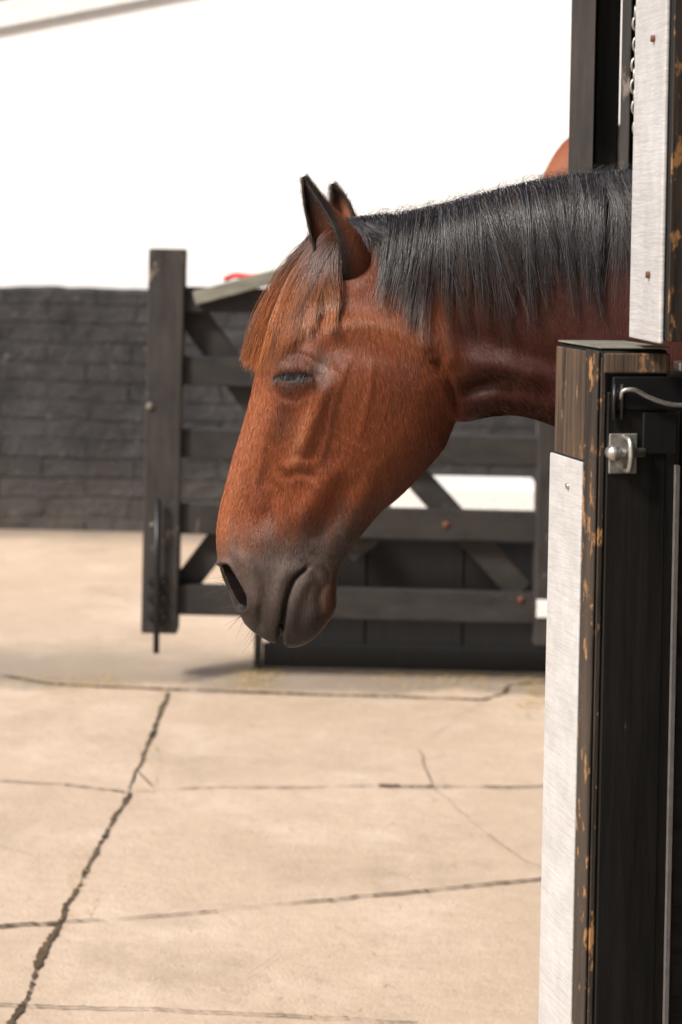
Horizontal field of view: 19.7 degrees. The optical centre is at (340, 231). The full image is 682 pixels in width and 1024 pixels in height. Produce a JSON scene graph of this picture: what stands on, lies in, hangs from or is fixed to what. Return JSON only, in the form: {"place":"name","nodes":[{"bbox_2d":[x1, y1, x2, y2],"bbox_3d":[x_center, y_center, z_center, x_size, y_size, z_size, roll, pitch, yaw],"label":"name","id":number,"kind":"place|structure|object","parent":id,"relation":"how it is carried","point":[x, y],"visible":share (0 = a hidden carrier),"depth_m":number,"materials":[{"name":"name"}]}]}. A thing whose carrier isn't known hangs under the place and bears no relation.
{"place":"outdoors","nodes":[
{"label":"outdoors","id":0,"kind":"place"},
{"bbox_2d":[0,529,545,1023],"bbox_3d":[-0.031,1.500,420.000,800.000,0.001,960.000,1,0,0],"label":"ground","id":1,"kind":"structure","parent":0,"point":[240,829],"depth_m":4.96,"materials":[{"name":"concrete"}]},
{"bbox_2d":[0,286,535,531],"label":"black base course","id":2,"kind":"object","parent":1,"relation":"on","point":[73,363],"visible":0.19,"depth_m":9.66,"materials":[{"name":"brick"}]},
{"bbox_2d":[0,675,544,1023],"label":"concrete joints","id":3,"kind":"object","parent":1,"relation":"on","point":[40,955],"visible":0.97,"depth_m":4.59,"materials":[{"name":"black concrete"}]},
{"bbox_2d":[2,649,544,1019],"bbox_3d":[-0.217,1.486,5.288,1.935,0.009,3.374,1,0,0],"label":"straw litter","id":4,"kind":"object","parent":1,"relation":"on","point":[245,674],"visible":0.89,"depth_m":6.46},
{"bbox_2d":[141,248,557,653],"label":"wooden yard gate","id":5,"kind":"structure","parent":1,"relation":"on","point":[172,589],"depth_m":6.48,"materials":[{"name":"black wood"}]},
{"bbox_2d":[223,273,258,281],"bbox_3d":[-0.261,0.243,6.512,0.259,0.224,0.071,1,0,-10],"label":"red lead rope","id":6,"kind":"object","parent":5,"relation":"attached to","point":[233,276],"visible":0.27,"depth_m":6.48,"materials":[{"name":"fabric"}]},
{"bbox_2d":[254,538,545,671],"bbox_3d":[0.231,1.280,6.725,1.051,0.450,0.070,1,0,0],"label":"black timber panel","id":7,"kind":"object","parent":1,"relation":"on","point":[428,645],"visible":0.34,"depth_m":6.72,"materials":[{"name":"black wood"}]},
{"bbox_2d":[208,162,681,665],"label":"bay horse","id":8,"kind":"object","parent":1,"relation":"on","point":[387,350],"visible":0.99,"depth_m":2.70},
{"bbox_2d":[542,124,619,178],"bbox_3d":[1.496,0.508,4.300,2.293,1.624,0.642,1,0,0],"label":"bay horse","id":9,"kind":"object","parent":1,"relation":"on","point":[559,161],"depth_m":4.26},
{"bbox_2d":[558,343,666,1023],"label":"door edge timber","id":10,"kind":"object","parent":1,"relation":"on","point":[608,386],"visible":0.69,"depth_m":2.33,"materials":[{"name":"black wood"}]},
{"bbox_2d":[538,452,582,1023],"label":"metal kick strip","id":11,"kind":"object","parent":10,"relation":"attached to","point":[560,756],"visible":1,"depth_m":2.41,"materials":[{"name":"silver metal"}]},
{"bbox_2d":[572,349,599,1023],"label":"chipped edge","id":12,"kind":"object","parent":10,"relation":"attached to","point":[586,649],"visible":1,"depth_m":2.34,"materials":[{"name":"brown wood"}]},
{"bbox_2d":[587,358,605,1023],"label":"corner bead","id":13,"kind":"object","parent":10,"relation":"attached to","point":[596,697],"visible":1,"depth_m":2.33,"materials":[{"name":"black wood"}]},
{"bbox_2d":[554,346,669,460],"bbox_3d":[0.304,0.210,2.373,0.169,0.133,0.083,1,0,43],"label":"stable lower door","id":14,"kind":"structure","parent":10,"relation":"attached to","point":[569,402],"depth_m":2.39,"materials":[{"name":"wood"}]},
{"bbox_2d":[608,433,636,473],"bbox_3d":[0.335,0.264,2.329,0.035,0.048,0.011,1,0,0],"label":"latch plate","id":15,"kind":"object","parent":14,"relation":"attached to","point":[618,440],"visible":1,"depth_m":2.33,"materials":[{"name":"silver metal"}]},
{"bbox_2d":[622,434,633,473],"bbox_3d":[0.340,0.264,2.318,0.011,0.047,0.024,1,0,0],"label":"latch staple","id":16,"kind":"object","parent":15,"relation":"attached to","point":[629,440],"visible":1,"depth_m":2.31,"materials":[{"name":"silver metal"}]},
{"bbox_2d":[621,448,645,456],"bbox_3d":[0.338,0.262,2.322,0.047,0.011,0.021,1,0,0],"label":"latch bolt","id":17,"kind":"object","parent":15,"relation":"attached to","point":[639,452],"visible":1,"depth_m":2.32,"materials":[{"name":"silver metal"}]},
{"bbox_2d":[558,340,668,348],"bbox_3d":[0.333,0.138,2.403,0.088,0.002,0.140,1,0,-15],"label":"top flashing","id":18,"kind":"object","parent":10,"relation":"on","point":[612,344],"visible":1,"depth_m":2.38,"materials":[{"name":"grey metal"}]},
{"bbox_2d":[594,392,666,1023],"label":"black cover strip","id":19,"kind":"object","parent":10,"relation":"attached to","point":[629,752],"visible":1,"depth_m":2.34,"materials":[{"name":"black wood"}]},
{"bbox_2d":[611,376,681,409],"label":"hinge strap","id":20,"kind":"object","parent":10,"relation":"attached to","point":[668,389],"visible":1,"depth_m":2.33,"materials":[{"name":"black metal"}]},
{"bbox_2d":[611,384,616,419],"bbox_3d":[0.324,0.201,2.322,0.006,0.042,0.006,1,0,0],"label":"hook eye","id":21,"kind":"object","parent":20,"relation":"attached to","point":[614,403],"visible":1,"depth_m":2.32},
{"bbox_2d":[619,384,624,419],"bbox_3d":[0.334,0.202,2.324,0.006,0.042,0.006,1,0,0],"label":"hook eye","id":22,"kind":"object","parent":20,"relation":"attached to","point":[622,408],"visible":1,"depth_m":2.32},
{"bbox_2d":[642,412,677,454],"bbox_3d":[0.381,0.240,2.339,0.045,0.051,0.004,1,0,-13],"label":"strap drop","id":23,"kind":"object","parent":20,"relation":"attached to","point":[659,432],"visible":1,"depth_m":2.34,"materials":[{"name":"black metal"}]},
{"bbox_2d":[619,387,681,407],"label":"hook wire","id":24,"kind":"object","parent":10,"relation":"attached to","point":[646,396],"visible":1,"depth_m":2.32,"materials":[{"name":"silver metal"}]},
{"bbox_2d":[663,0,674,340],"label":"door edge timber","id":25,"kind":"object","parent":10,"relation":"on","point":[668,181],"visible":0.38,"depth_m":2.23,"materials":[{"name":"black wood"}]},
{"bbox_2d":[629,0,669,343],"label":"metal edge strip","id":26,"kind":"object","parent":25,"relation":"attached to","point":[649,174],"visible":1,"depth_m":2.29,"materials":[{"name":"silver metal"}]},
{"bbox_2d":[645,271,649,277],"bbox_3d":[0.357,0.050,2.275,0.006,0.008,0.008,1,0,0],"label":"strip screw","id":27,"kind":"object","parent":26,"relation":"attached to","point":[647,274],"visible":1,"depth_m":2.27,"materials":[{"name":"metal"}]},
{"bbox_2d":[650,35,654,41],"bbox_3d":[0.363,-0.224,2.275,0.006,0.008,0.008,1,0,0],"label":"strip screw","id":28,"kind":"object","parent":26,"relation":"attached to","point":[652,38],"visible":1,"depth_m":2.27,"materials":[{"name":"metal"}]},
{"bbox_2d":[667,0,681,341],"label":"worn corner","id":29,"kind":"object","parent":25,"relation":"attached to","point":[675,295],"visible":1,"depth_m":2.22,"materials":[{"name":"brown wood"}]},
{"bbox_2d":[568,0,681,1023],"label":"black stable","id":30,"kind":"structure","parent":1,"relation":"on","point":[594,82],"depth_m":2.60,"materials":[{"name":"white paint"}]},
{"bbox_2d":[629,5,635,131],"bbox_3d":[0.468,-0.255,3.100,0.019,0.209,0.016,1,0,-42],"label":"hanging chain","id":31,"kind":"object","parent":30,"relation":"hanging from","point":[632,64],"visible":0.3,"depth_m":3.10,"materials":[{"name":"metal"}]},
{"bbox_2d":[0,0,621,288],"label":"white walls","id":32,"kind":"structure","parent":0,"point":[206,134],"depth_m":9.71,"materials":[{"name":"paint"}]},
{"bbox_2d":[0,0,145,28],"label":"bargeboard","id":33,"kind":"object","parent":32,"relation":"on","point":[16,12],"depth_m":9.69,"materials":[{"name":"white paint"}]},
{"bbox_2d":[0,0,163,32],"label":"verge moulding","id":34,"kind":"object","parent":32,"relation":"attached to","point":[76,15],"depth_m":9.70,"materials":[{"name":"grey paint"}]},
{"bbox_2d":[391,476,534,510],"bbox_3d":[0.528,1.295,8.425,0.618,0.433,0.450,1,0,0],"label":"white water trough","id":35,"kind":"object","parent":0,"point":[493,493],"visible":0.18,"depth_m":8.20,"materials":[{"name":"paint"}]}
]}

